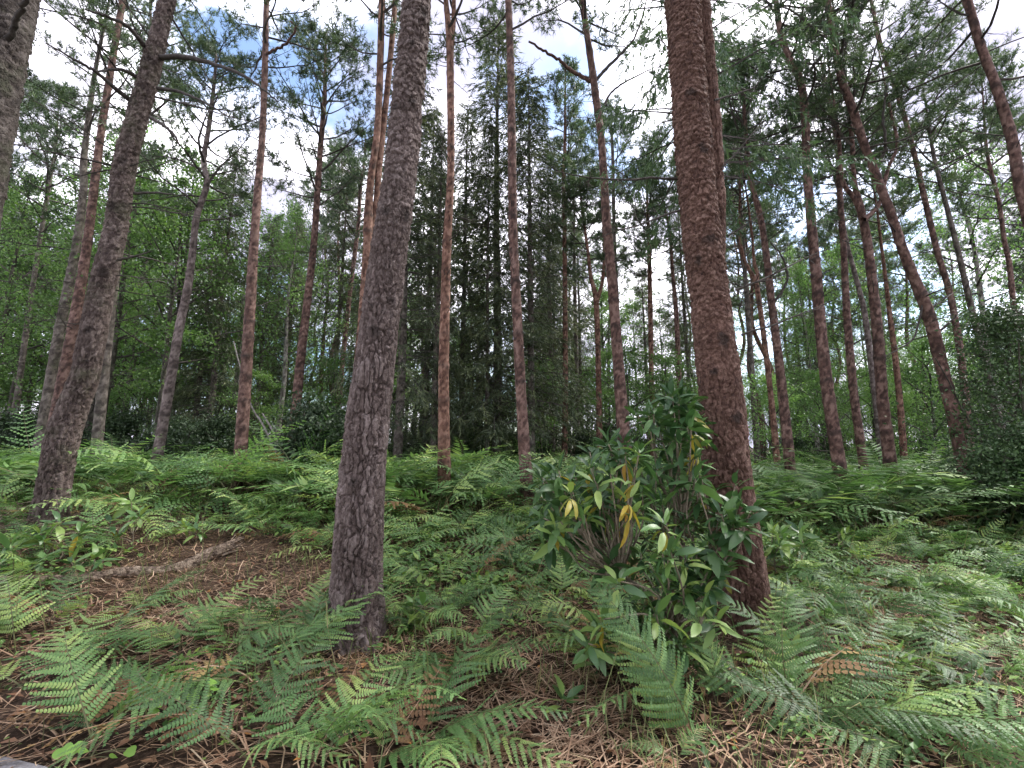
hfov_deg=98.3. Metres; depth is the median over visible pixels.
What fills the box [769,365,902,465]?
sapling
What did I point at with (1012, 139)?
edge pine
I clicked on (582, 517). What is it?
rhododendron bush
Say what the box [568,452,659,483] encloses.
fern
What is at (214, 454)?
fern
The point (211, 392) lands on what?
spruce tree
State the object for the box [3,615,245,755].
fern
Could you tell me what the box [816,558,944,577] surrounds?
fern
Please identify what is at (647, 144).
thin pine
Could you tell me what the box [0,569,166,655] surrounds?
fern
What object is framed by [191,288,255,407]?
birch tree
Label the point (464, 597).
fern
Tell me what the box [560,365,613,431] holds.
sapling
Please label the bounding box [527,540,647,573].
fern
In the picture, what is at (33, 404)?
sapling
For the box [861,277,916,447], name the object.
spruce
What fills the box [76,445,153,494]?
fern
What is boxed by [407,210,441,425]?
pine
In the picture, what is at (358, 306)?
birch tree
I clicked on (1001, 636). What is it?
dry stalk
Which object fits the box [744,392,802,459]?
sapling
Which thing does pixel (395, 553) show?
fern
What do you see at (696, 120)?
thick pine
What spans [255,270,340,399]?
birch tree
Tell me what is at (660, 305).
pine
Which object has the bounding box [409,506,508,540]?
fern
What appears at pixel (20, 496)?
fern
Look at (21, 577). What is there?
fern
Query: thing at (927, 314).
leaning pine
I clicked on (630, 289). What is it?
leafy tree
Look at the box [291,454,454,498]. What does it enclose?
fern
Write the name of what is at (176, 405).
sapling
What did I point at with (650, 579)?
fern
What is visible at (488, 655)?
fern
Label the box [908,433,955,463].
dark shrub
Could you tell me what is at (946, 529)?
fern
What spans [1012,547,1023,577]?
fern
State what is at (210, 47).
pine tree
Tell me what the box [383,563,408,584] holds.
fern
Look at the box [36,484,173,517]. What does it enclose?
fern
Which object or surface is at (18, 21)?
edge pine
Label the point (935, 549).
fern
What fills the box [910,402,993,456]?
sapling
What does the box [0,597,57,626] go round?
fern
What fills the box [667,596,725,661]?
fern
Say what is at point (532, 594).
fern
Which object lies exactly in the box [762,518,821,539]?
fern
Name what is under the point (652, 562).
fern
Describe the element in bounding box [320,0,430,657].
thick pine
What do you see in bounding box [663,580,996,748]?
fern
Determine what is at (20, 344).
leafy tree
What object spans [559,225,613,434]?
spruce
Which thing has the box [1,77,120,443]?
thin pine
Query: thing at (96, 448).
fern
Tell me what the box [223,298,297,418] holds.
leafy tree
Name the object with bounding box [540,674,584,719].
rhododendron plant
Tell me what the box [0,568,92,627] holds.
fern
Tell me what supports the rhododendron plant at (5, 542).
on the ground at (372, 748)
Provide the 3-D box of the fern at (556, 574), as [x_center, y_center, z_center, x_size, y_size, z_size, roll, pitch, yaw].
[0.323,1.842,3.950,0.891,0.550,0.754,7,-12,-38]
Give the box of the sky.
[1,0,1023,448]
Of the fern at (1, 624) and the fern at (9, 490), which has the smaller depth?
the fern at (1, 624)
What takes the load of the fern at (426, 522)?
on the ground at (372, 748)
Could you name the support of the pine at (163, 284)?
on the ground at (372, 748)
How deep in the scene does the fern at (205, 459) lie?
6.80 m
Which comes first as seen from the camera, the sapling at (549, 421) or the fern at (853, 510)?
the fern at (853, 510)
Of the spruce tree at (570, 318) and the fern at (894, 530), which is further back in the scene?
the spruce tree at (570, 318)
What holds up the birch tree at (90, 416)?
on the ground at (372, 748)
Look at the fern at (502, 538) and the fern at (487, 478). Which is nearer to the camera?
the fern at (502, 538)
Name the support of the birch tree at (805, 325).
on the ground at (372, 748)
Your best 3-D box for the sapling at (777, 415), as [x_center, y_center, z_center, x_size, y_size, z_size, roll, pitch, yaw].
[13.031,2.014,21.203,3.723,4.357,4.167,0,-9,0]
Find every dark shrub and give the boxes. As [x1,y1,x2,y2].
[0,421,110,456]
[80,398,183,479]
[118,411,227,458]
[167,402,268,457]
[258,388,346,489]
[387,427,437,455]
[428,419,469,453]
[450,421,483,454]
[471,426,552,458]
[515,416,574,459]
[554,427,608,461]
[569,418,647,456]
[616,436,675,460]
[749,424,828,465]
[800,431,855,461]
[849,437,918,459]
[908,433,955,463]
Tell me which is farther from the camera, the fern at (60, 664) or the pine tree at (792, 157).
the pine tree at (792, 157)
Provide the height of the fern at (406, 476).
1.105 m
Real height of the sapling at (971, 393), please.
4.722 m
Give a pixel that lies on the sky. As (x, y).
(1010, 13)
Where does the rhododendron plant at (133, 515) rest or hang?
on the ground at (372, 748)
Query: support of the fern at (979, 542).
on the ground at (372, 748)
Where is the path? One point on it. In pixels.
(16, 763)
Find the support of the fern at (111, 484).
on the ground at (372, 748)
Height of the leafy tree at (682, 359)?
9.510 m
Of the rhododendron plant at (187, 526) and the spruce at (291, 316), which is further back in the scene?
the spruce at (291, 316)
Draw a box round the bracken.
[0,421,1023,543]
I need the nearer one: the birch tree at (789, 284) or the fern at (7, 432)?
the fern at (7, 432)
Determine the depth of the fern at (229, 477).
7.09 m
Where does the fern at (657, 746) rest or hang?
on the ground at (372, 748)
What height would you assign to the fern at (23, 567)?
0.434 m
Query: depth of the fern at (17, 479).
6.69 m
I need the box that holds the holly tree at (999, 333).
[882,295,1023,481]
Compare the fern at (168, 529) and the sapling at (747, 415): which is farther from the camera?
the sapling at (747, 415)
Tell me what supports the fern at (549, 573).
on the ground at (372, 748)
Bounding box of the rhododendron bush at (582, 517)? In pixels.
[517,374,781,693]
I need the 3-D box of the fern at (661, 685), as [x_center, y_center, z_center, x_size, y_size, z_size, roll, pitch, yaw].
[0.604,1.435,2.428,0.448,0.732,0.745,7,-11,-38]
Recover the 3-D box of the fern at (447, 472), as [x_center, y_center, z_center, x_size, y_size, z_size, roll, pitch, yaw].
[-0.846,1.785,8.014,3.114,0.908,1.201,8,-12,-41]
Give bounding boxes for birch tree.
[0,108,192,447]
[0,175,61,381]
[48,186,189,437]
[74,154,236,438]
[118,180,258,417]
[150,195,314,416]
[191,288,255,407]
[204,285,279,409]
[228,212,356,441]
[228,257,282,382]
[233,192,358,450]
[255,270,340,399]
[312,285,359,386]
[324,287,409,384]
[331,238,418,374]
[393,268,430,444]
[455,280,513,402]
[581,273,642,413]
[679,295,773,397]
[733,273,798,408]
[744,258,846,454]
[764,245,862,426]
[777,236,925,451]
[792,317,862,398]
[835,290,898,431]
[871,118,1023,431]
[886,276,971,433]
[887,316,967,434]
[922,271,1012,414]
[998,255,1023,350]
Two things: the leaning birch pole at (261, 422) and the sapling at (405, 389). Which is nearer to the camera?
the leaning birch pole at (261, 422)
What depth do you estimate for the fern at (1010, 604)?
3.64 m
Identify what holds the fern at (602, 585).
on the ground at (372, 748)
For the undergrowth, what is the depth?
4.25 m
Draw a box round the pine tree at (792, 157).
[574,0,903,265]
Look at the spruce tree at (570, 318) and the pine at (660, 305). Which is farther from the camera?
the pine at (660, 305)
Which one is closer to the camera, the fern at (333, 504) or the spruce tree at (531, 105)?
the fern at (333, 504)
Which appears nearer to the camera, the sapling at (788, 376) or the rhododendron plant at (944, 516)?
the rhododendron plant at (944, 516)
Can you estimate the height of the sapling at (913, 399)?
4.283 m
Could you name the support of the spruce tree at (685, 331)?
on the ground at (372, 748)
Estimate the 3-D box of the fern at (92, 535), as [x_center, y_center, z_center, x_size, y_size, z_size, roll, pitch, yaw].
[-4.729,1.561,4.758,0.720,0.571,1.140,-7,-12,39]
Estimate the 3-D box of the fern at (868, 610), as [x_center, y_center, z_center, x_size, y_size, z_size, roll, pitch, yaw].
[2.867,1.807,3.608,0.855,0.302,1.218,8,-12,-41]
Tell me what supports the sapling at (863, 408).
on the ground at (372, 748)
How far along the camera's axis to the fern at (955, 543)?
5.42 m
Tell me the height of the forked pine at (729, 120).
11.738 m
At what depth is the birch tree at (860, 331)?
27.06 m
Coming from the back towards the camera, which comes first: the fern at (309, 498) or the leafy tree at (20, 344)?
the leafy tree at (20, 344)
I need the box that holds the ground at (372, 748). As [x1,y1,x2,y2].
[0,448,1023,767]
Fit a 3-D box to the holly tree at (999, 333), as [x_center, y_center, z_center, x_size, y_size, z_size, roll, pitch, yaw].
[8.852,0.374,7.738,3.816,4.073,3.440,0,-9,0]
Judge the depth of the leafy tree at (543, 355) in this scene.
21.11 m
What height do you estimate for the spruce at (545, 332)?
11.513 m
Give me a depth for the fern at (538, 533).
5.62 m
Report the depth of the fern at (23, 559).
4.19 m
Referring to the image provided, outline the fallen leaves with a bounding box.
[0,494,1023,767]
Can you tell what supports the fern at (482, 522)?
on the ground at (372, 748)
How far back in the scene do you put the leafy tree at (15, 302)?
17.49 m
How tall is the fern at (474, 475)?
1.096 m
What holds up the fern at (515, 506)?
on the ground at (372, 748)
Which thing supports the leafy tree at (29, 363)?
on the ground at (372, 748)
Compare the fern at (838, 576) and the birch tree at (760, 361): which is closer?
the fern at (838, 576)
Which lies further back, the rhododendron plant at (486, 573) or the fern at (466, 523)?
the fern at (466, 523)
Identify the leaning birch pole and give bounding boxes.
[233,341,276,450]
[262,413,282,452]
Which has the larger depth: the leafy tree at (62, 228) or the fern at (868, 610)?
the leafy tree at (62, 228)
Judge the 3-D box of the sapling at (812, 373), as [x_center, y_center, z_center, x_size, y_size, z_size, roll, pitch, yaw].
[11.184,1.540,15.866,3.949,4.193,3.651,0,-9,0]
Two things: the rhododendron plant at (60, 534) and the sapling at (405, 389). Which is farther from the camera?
the sapling at (405, 389)
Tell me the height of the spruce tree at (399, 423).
14.680 m
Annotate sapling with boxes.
[0,358,35,417]
[6,382,42,444]
[106,391,153,448]
[107,366,204,451]
[141,376,204,435]
[205,364,291,454]
[225,394,271,447]
[250,377,315,452]
[265,350,353,452]
[304,369,345,410]
[388,350,437,448]
[465,386,513,456]
[503,351,587,459]
[557,340,657,456]
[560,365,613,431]
[569,392,608,453]
[575,339,693,457]
[604,345,699,462]
[612,377,642,429]
[626,369,699,457]
[686,392,764,458]
[742,370,834,466]
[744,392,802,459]
[747,382,817,446]
[751,387,819,451]
[760,363,845,443]
[768,367,910,459]
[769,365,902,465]
[801,363,936,458]
[839,377,912,449]
[840,399,873,451]
[842,331,1016,463]
[843,382,960,458]
[847,361,940,452]
[865,372,988,453]
[894,399,960,455]
[902,368,987,454]
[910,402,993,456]
[928,338,1021,443]
[930,362,1015,448]
[934,319,1023,422]
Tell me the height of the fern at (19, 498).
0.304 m
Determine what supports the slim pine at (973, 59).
on the ground at (372, 748)
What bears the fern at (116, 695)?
on the ground at (372, 748)
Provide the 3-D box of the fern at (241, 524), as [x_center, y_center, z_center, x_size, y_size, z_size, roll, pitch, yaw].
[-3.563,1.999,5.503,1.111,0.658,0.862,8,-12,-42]
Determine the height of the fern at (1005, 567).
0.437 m
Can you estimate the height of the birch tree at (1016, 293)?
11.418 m
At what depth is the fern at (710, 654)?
2.47 m
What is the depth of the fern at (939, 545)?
5.33 m
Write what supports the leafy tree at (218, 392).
on the ground at (372, 748)
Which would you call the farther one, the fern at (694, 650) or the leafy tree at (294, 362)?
the leafy tree at (294, 362)
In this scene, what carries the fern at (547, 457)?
on the ground at (372, 748)
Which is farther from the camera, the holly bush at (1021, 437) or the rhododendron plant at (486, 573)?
the holly bush at (1021, 437)
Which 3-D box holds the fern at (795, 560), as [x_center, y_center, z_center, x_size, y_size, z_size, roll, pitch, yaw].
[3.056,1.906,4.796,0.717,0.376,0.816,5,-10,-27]
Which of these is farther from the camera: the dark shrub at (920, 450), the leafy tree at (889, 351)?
the leafy tree at (889, 351)
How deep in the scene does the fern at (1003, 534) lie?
5.99 m
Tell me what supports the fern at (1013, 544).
on the ground at (372, 748)
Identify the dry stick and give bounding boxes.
[733,717,780,756]
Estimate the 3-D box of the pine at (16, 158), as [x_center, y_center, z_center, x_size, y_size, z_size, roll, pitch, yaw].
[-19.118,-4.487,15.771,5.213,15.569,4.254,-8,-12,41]
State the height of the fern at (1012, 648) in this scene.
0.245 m
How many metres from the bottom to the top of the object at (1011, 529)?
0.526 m
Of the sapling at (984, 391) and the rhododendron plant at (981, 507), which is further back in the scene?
the sapling at (984, 391)
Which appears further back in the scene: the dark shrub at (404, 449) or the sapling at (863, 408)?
the sapling at (863, 408)
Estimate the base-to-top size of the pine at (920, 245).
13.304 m
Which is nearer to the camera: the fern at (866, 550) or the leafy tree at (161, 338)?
the fern at (866, 550)
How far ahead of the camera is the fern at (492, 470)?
7.94 m
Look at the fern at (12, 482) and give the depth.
6.24 m
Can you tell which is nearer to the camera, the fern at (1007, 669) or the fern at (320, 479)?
the fern at (1007, 669)
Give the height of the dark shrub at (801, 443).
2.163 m
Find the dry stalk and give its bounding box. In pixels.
[955,621,1019,664]
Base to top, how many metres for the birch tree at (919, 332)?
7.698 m
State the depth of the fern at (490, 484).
7.00 m
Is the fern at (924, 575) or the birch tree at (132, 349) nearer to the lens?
the fern at (924, 575)
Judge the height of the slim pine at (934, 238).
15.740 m
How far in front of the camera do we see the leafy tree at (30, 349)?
20.41 m
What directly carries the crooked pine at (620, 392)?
on the ground at (372, 748)
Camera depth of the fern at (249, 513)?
5.89 m
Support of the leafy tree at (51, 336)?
on the ground at (372, 748)
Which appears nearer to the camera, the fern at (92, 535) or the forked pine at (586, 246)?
the fern at (92, 535)
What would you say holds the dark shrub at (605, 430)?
on the ground at (372, 748)
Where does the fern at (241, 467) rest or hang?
on the ground at (372, 748)
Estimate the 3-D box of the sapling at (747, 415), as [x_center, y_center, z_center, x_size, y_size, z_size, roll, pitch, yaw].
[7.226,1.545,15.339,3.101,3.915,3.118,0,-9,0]
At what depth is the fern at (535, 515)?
6.32 m
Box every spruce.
[0,230,72,421]
[122,276,167,444]
[136,172,239,435]
[177,274,228,419]
[218,222,293,449]
[248,205,317,442]
[335,251,404,432]
[526,241,587,454]
[533,261,572,441]
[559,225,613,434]
[624,266,668,452]
[777,245,846,453]
[787,236,854,449]
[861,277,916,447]
[1012,228,1023,350]
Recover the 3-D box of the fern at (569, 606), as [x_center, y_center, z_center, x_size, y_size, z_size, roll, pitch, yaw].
[0.931,1.736,3.315,1.466,0.310,1.438,-7,-11,36]
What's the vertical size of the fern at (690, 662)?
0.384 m
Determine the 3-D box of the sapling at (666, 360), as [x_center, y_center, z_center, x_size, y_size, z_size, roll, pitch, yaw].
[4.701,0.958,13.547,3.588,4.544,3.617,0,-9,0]
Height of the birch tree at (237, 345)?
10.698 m
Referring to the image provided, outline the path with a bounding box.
[0,756,47,767]
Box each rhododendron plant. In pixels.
[0,530,35,575]
[12,511,98,564]
[52,543,121,574]
[92,488,152,550]
[169,513,210,543]
[388,586,439,642]
[458,566,512,596]
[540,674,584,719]
[572,620,613,677]
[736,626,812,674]
[762,518,826,580]
[774,501,805,521]
[802,526,859,552]
[836,503,908,531]
[884,501,955,523]
[958,497,1009,516]
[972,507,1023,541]
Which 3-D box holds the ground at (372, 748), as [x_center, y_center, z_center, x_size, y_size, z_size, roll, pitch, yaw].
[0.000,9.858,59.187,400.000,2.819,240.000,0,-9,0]
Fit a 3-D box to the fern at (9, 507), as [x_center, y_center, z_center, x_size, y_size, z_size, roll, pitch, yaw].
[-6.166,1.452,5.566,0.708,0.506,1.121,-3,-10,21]
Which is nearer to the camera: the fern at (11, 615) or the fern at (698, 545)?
the fern at (11, 615)
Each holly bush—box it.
[897,413,1023,532]
[943,415,1023,529]
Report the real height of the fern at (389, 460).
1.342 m
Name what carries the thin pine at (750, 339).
on the ground at (372, 748)
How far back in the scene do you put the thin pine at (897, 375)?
13.62 m
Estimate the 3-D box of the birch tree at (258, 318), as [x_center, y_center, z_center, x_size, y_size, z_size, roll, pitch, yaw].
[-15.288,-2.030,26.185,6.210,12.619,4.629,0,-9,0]
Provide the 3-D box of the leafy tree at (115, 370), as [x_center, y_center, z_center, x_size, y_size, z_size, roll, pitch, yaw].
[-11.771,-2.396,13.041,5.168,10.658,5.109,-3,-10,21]
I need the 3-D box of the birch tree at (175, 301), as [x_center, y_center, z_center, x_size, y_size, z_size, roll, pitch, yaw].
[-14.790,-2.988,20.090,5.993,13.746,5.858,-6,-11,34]
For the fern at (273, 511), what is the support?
on the ground at (372, 748)
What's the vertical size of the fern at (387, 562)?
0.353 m
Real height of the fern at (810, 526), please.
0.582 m
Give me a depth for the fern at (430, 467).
7.50 m
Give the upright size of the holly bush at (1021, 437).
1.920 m
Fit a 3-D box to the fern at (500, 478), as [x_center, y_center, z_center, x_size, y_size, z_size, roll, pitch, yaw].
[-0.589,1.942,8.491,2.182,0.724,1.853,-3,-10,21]
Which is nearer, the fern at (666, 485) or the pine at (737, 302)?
the fern at (666, 485)
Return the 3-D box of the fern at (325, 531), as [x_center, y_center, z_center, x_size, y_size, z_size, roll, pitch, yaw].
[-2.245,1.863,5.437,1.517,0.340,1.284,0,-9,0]
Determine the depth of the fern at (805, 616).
2.93 m
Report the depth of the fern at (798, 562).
4.43 m
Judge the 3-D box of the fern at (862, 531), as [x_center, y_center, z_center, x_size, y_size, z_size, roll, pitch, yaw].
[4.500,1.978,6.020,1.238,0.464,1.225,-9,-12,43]
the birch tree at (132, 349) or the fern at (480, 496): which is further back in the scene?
the birch tree at (132, 349)
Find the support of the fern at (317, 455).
on the ground at (372, 748)
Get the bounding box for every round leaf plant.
[52,741,136,760]
[150,679,218,721]
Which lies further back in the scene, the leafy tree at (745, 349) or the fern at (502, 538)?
the leafy tree at (745, 349)
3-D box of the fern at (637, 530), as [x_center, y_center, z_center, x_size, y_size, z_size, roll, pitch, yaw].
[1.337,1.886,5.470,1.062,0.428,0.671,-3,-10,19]
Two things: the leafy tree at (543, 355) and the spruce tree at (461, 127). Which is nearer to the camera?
the spruce tree at (461, 127)
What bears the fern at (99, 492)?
on the ground at (372, 748)
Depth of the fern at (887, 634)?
3.27 m
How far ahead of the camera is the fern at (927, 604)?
3.52 m
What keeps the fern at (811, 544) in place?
on the ground at (372, 748)
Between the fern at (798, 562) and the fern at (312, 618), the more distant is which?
the fern at (798, 562)
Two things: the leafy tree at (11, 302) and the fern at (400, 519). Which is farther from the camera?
the leafy tree at (11, 302)
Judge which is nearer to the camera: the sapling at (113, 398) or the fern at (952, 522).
the fern at (952, 522)
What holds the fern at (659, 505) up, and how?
on the ground at (372, 748)
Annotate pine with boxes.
[0,0,41,231]
[0,78,72,279]
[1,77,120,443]
[8,0,201,426]
[14,0,277,530]
[17,0,200,451]
[28,0,236,483]
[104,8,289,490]
[132,233,177,404]
[201,0,367,494]
[225,0,389,446]
[236,212,310,427]
[280,158,362,402]
[294,135,368,394]
[295,233,348,403]
[305,123,385,408]
[312,0,465,499]
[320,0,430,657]
[375,0,505,510]
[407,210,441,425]
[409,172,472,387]
[432,208,493,381]
[454,0,581,516]
[489,0,656,505]
[507,222,571,416]
[527,52,622,482]
[532,118,601,446]
[533,154,654,482]
[537,214,606,455]
[556,0,841,647]
[570,93,642,297]
[580,222,647,417]
[611,145,683,455]
[621,122,728,437]
[652,241,696,395]
[666,91,821,466]
[669,18,845,498]
[672,35,818,463]
[712,0,880,509]
[723,120,798,460]
[724,145,807,453]
[725,187,784,449]
[730,0,962,505]
[744,0,987,511]
[747,224,808,428]
[757,0,934,472]
[763,69,916,462]
[796,213,881,457]
[798,0,1023,456]
[801,100,958,459]
[802,206,896,343]
[828,0,1023,323]
[830,194,912,340]
[851,224,919,433]
[854,166,968,438]
[856,0,1023,438]
[903,39,1023,363]
[903,222,1006,414]
[948,103,1023,292]
[962,178,1023,294]
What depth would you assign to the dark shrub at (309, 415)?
9.14 m
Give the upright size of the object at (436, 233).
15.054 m
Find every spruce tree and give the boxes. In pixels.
[144,141,261,453]
[282,163,363,427]
[314,17,473,460]
[388,103,480,478]
[392,125,466,482]
[409,98,510,471]
[411,6,578,476]
[449,116,527,456]
[458,62,605,461]
[509,141,595,457]
[654,192,699,445]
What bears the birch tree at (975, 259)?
on the ground at (372, 748)
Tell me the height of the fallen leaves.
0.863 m
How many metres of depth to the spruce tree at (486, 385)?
14.01 m
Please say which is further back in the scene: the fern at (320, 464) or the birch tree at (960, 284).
the birch tree at (960, 284)
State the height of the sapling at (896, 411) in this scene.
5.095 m
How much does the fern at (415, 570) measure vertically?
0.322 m
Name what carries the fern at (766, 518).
on the ground at (372, 748)
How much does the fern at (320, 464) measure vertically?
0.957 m
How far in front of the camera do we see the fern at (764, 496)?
7.01 m
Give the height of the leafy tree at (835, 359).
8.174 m
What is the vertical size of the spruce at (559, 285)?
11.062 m
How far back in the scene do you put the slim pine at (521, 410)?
7.99 m
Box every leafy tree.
[0,128,224,423]
[0,153,140,406]
[0,169,93,375]
[0,188,90,417]
[0,205,51,381]
[0,214,47,410]
[0,216,129,412]
[0,243,128,402]
[0,259,118,412]
[0,279,45,417]
[1,242,50,411]
[1,282,50,414]
[2,259,56,402]
[9,251,161,389]
[12,186,199,420]
[40,171,271,479]
[41,239,211,409]
[48,143,276,454]
[115,214,231,436]
[120,245,232,421]
[160,256,289,421]
[204,232,327,451]
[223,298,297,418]
[253,302,325,404]
[306,293,356,396]
[492,302,587,404]
[577,278,668,421]
[582,315,627,420]
[601,297,661,430]
[606,283,691,415]
[621,307,694,443]
[657,320,697,440]
[693,297,764,410]
[741,353,787,418]
[801,330,866,400]
[829,312,866,417]
[859,331,905,393]
[926,327,993,436]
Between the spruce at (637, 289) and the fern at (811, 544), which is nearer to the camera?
the fern at (811, 544)
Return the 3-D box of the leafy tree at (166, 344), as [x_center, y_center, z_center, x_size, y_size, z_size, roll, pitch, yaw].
[-9.838,-1.922,12.525,4.041,9.476,5.983,-1,-9,9]
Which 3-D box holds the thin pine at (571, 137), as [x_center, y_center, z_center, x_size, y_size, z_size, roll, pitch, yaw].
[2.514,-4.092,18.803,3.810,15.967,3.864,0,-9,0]
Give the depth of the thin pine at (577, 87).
15.07 m
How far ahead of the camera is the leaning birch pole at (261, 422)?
11.11 m
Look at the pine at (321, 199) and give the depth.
23.11 m
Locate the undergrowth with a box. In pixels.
[0,481,1023,767]
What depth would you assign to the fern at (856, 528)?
6.21 m
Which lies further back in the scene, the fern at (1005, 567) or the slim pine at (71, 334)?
the slim pine at (71, 334)
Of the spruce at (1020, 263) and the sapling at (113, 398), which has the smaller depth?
the sapling at (113, 398)
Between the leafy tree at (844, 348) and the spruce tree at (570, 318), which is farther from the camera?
the leafy tree at (844, 348)
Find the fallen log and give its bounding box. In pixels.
[0,533,245,590]
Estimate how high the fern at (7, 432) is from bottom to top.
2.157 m
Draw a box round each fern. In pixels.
[0,400,118,484]
[0,404,87,480]
[0,438,175,494]
[0,467,104,495]
[0,468,37,487]
[0,470,92,514]
[0,471,77,503]
[0,485,33,500]
[0,488,199,548]
[0,489,87,513]
[0,501,38,526]
[0,516,70,552]
[0,533,117,583]
[0,542,49,591]
[0,548,83,575]
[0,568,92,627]
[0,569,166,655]
[0,580,58,609]
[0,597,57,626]
[0,606,170,687]
[0,626,433,767]
[0,640,288,731]
[1,445,79,485]
[1,486,33,501]
[3,487,150,513]
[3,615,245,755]
[4,502,134,557]
[5,517,69,539]
[8,432,131,491]
[8,478,154,491]
[10,495,106,508]
[20,488,202,542]
[28,440,252,500]
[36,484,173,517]
[50,602,365,767]
[70,561,208,654]
[71,493,153,516]
[72,458,190,494]
[74,483,127,502]
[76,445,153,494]
[76,498,160,551]
[82,572,279,652]
[85,438,229,491]
[90,481,165,505]
[95,462,164,490]
[98,487,211,511]
[113,467,185,491]
[117,569,204,609]
[124,510,217,546]
[139,453,286,517]
[140,456,218,494]
[147,447,230,489]
[147,585,304,658]
[153,596,291,641]
[165,420,303,508]
[173,446,257,504]
[173,518,265,539]
[181,514,247,521]
[186,466,315,516]
[187,502,303,535]
[204,488,288,527]
[209,487,263,523]
[219,439,342,506]
[235,462,339,510]
[236,509,333,523]
[242,495,302,511]
[243,650,466,767]
[248,519,333,546]
[252,504,334,530]
[262,403,389,493]
[264,450,338,472]
[265,462,405,506]
[266,511,333,523]
[268,517,334,558]
[268,517,402,543]
[280,571,409,665]
[284,450,395,500]
[285,493,407,515]
[287,542,406,577]
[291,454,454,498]
[293,549,392,645]
[294,444,398,507]
[296,449,338,468]
[312,480,337,494]
[326,568,447,617]
[335,454,450,494]
[352,640,485,767]
[356,631,553,704]
[383,505,430,527]
[383,530,428,561]
[383,545,462,573]
[383,556,492,590]
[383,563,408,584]
[384,491,441,524]
[384,498,469,544]
[384,513,457,561]
[384,516,416,531]
[384,594,466,632]
[385,452,530,520]
[386,444,436,500]
[386,458,502,504]
[395,459,515,516]
[399,512,536,546]
[406,579,485,608]
[408,581,541,648]
[408,620,572,767]
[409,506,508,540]
[412,567,509,618]
[414,501,505,540]
[419,468,519,504]
[422,469,552,515]
[424,543,515,593]
[434,455,560,488]
[435,532,533,563]
[442,538,586,598]
[445,509,537,538]
[450,452,543,512]
[450,526,544,573]
[452,471,540,505]
[453,466,542,507]
[454,453,544,500]
[459,453,580,476]
[466,473,547,514]
[467,513,540,553]
[469,583,582,622]
[474,541,560,597]
[475,499,542,541]
[477,503,529,544]
[479,500,549,534]
[485,489,563,523]
[488,516,544,541]
[492,565,596,589]
[495,502,550,525]
[503,576,720,705]
[506,551,591,624]
[513,459,589,517]
[514,504,609,559]
[518,596,565,631]
[521,549,597,591]
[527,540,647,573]
[527,590,680,666]
[531,451,585,497]
[531,452,606,503]
[534,621,740,686]
[547,575,696,744]
[555,620,704,648]
[561,434,677,505]
[565,580,731,736]
[567,577,622,604]
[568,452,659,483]
[571,572,641,593]
[582,542,657,568]
[592,517,663,547]
[598,501,672,524]
[612,527,677,580]
[614,719,715,767]
[625,557,675,609]
[633,539,701,575]
[635,510,702,530]
[635,574,676,591]
[643,475,706,526]
[644,531,703,569]
[649,533,770,588]
[651,447,786,517]
[654,455,812,491]
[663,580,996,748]
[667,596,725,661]
[682,472,788,489]
[682,609,1023,761]
[689,544,874,589]
[702,512,790,539]
[717,586,909,687]
[729,566,922,629]
[751,663,1023,767]
[753,473,898,522]
[754,481,938,536]
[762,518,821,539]
[762,535,830,586]
[763,548,824,576]
[766,512,831,528]
[766,520,843,551]
[769,537,909,572]
[769,575,840,604]
[770,573,807,607]
[772,579,967,625]
[777,501,872,547]
[784,478,962,527]
[785,499,920,528]
[790,540,901,565]
[806,519,899,546]
[810,516,898,538]
[810,610,927,645]
[810,621,1001,677]
[811,538,840,559]
[814,565,894,594]
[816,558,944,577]
[821,483,981,532]
[825,526,919,564]
[840,536,887,556]
[845,595,1015,715]
[846,466,1020,531]
[851,563,1011,595]
[854,616,1023,658]
[857,496,991,550]
[863,588,965,639]
[873,625,1023,687]
[874,567,975,609]
[876,500,939,526]
[878,503,941,552]
[880,560,1008,598]
[888,528,998,543]
[890,524,1002,584]
[899,515,1023,553]
[900,544,958,559]
[904,451,981,469]
[904,580,1022,613]
[909,535,962,558]
[916,448,955,505]
[917,520,1010,536]
[928,540,1017,563]
[929,568,1023,611]
[931,566,999,617]
[937,546,1023,586]
[937,551,1023,582]
[948,584,1023,635]
[956,514,1006,547]
[958,524,1023,545]
[959,527,1023,552]
[959,542,1023,578]
[963,588,1023,602]
[968,573,1023,618]
[969,532,1023,556]
[970,632,1023,683]
[981,540,1023,576]
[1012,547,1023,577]
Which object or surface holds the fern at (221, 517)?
on the ground at (372, 748)
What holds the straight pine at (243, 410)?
on the ground at (372, 748)
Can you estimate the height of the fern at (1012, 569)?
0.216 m
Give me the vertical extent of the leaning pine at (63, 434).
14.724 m
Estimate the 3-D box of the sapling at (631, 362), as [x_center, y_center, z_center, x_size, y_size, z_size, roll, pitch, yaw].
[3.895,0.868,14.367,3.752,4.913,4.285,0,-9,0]
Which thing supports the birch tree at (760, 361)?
on the ground at (372, 748)
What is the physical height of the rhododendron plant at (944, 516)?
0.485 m
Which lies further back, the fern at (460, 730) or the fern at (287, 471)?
the fern at (287, 471)
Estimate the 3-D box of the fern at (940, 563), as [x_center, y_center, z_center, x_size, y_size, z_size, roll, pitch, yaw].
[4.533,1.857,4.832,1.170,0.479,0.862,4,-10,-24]
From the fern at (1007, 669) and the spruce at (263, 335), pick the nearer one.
the fern at (1007, 669)
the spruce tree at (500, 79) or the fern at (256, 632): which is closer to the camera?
the fern at (256, 632)

